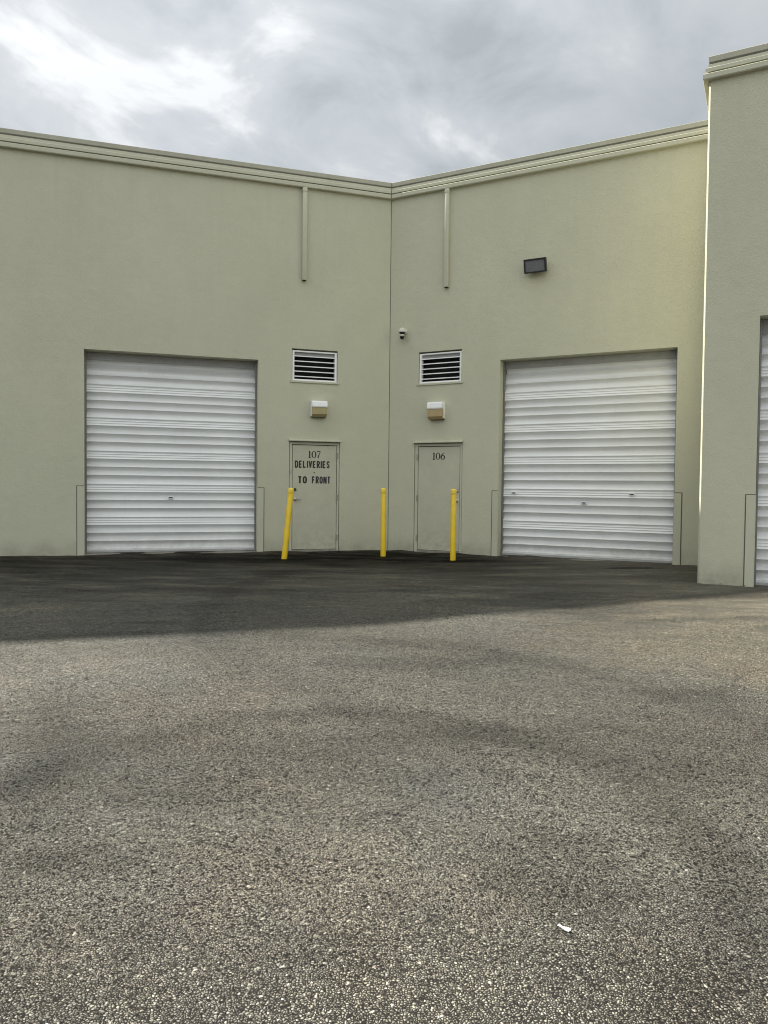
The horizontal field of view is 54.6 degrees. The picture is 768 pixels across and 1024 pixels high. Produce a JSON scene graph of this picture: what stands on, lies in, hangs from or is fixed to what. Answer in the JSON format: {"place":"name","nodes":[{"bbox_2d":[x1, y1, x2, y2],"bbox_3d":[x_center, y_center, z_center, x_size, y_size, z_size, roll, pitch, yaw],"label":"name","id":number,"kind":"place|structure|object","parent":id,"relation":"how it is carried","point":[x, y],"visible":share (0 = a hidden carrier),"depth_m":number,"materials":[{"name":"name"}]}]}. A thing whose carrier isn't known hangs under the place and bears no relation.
{"place":"outdoors","nodes":[
{"label":"outdoors","id":0,"kind":"place"},
{"bbox_2d":[0,550,767,1023],"bbox_3d":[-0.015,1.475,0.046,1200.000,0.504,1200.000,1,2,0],"label":"ground","id":1,"kind":"structure","parent":0,"point":[360,786],"depth_m":3.96,"materials":[{"name":"grey asphalt"}]},
{"bbox_2d":[281,488,293,558],"bbox_3d":[-1.758,0.280,13.530,0.107,1.447,0.107,6,1,0],"label":"bollard","id":2,"kind":"object","parent":1,"relation":"on","point":[287,523],"visible":0.91,"depth_m":13.48,"materials":[{"name":"yellow plastic"}]},
{"bbox_2d":[380,488,385,556],"bbox_3d":[-0.013,0.267,14.134,0.107,1.447,0.107,0,2,0],"label":"bollard","id":3,"kind":"object","parent":1,"relation":"on","point":[383,527],"visible":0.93,"depth_m":14.09,"materials":[{"name":"yellow plastic"}]},
{"bbox_2d":[0,43,767,586],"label":"warehouse","id":4,"kind":"structure","parent":1,"relation":"on","point":[184,339],"depth_m":13.76,"materials":[{"name":"paint"}]},
{"bbox_2d":[85,351,256,554],"bbox_3d":[-3.986,-0.954,14.093,3.118,3.959,0.388,0,2,-18],"label":"roller door","id":5,"kind":"structure","parent":4,"relation":"in","point":[170,442],"depth_m":14.12,"materials":[{"name":"white metal"}]},
{"bbox_2d":[289,439,340,551],"bbox_3d":[-1.430,-0.178,14.893,1.039,2.512,0.466,0,2,-18],"label":"service door","id":6,"kind":"structure","parent":4,"relation":"in","point":[313,464],"depth_m":14.75,"materials":[{"name":"paint"}]},
{"bbox_2d":[310,401,327,417],"bbox_3d":[-1.275,-2.019,14.608,0.315,0.323,0.176,0,2,-18],"label":"wall lamp","id":7,"kind":"object","parent":4,"relation":"attached to","point":[318,409],"visible":1,"depth_m":14.55,"materials":[{"name":"white plastic"}]},
{"bbox_2d":[399,328,406,338],"bbox_3d":[0.371,-3.560,14.862,0.148,0.234,0.188,2,2,27],"label":"security camera","id":8,"kind":"object","parent":4,"relation":"attached to","point":[402,331],"visible":1,"depth_m":14.80,"materials":[{"name":"beige plastic"}]},
{"bbox_2d":[427,402,445,419],"bbox_3d":[1.019,-1.980,14.574,0.330,0.346,0.176,2,2,27],"label":"wall lamp","id":9,"kind":"object","parent":4,"relation":"attached to","point":[435,410],"visible":1,"depth_m":14.51,"materials":[{"name":"white plastic"}]},
{"bbox_2d":[413,440,462,552],"bbox_3d":[1.131,-0.150,14.852,1.050,2.512,0.466,2,2,27],"label":"service door","id":10,"kind":"structure","parent":4,"relation":"in","point":[438,467],"depth_m":14.73,"materials":[{"name":"paint"}]},
{"bbox_2d":[523,257,546,273],"bbox_3d":[2.770,-4.490,13.585,0.410,0.258,0.210,2,2,27],"label":"floodlight","id":11,"kind":"object","parent":4,"relation":"attached to","point":[535,265],"visible":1,"depth_m":13.53,"materials":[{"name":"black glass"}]},
{"bbox_2d":[499,350,677,562],"bbox_3d":[3.658,-0.857,13.571,3.127,3.959,0.388,2,2,27],"label":"roller door","id":12,"kind":"structure","parent":4,"relation":"in","point":[588,443],"depth_m":13.58,"materials":[{"name":"white metal"}]},
{"bbox_2d":[754,319,767,585],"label":"roller door","id":13,"kind":"structure","parent":4,"relation":"in","point":[761,522],"depth_m":10.57,"materials":[{"name":"white metal"}]},
{"bbox_2d":[450,489,456,560],"bbox_3d":[1.256,0.302,13.511,0.107,1.447,0.107,1,1,0],"label":"bollard","id":14,"kind":"object","parent":1,"relation":"on","point":[453,528],"visible":0.9,"depth_m":13.47,"materials":[{"name":"yellow plastic"}]},
{"bbox_2d":[557,924,570,931],"bbox_3d":[0.669,1.540,2.758,0.053,0.013,0.016,2,2,41],"label":"paper scrap","id":15,"kind":"object","parent":1,"relation":"on","point":[565,928],"visible":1,"depth_m":2.76,"materials":[{"name":"white paper"}]},
{"bbox_2d":[0,0,767,182],"label":"sky","id":16,"kind":"structure","parent":0,"point":[391,91],"materials":[{"name":"grey"}]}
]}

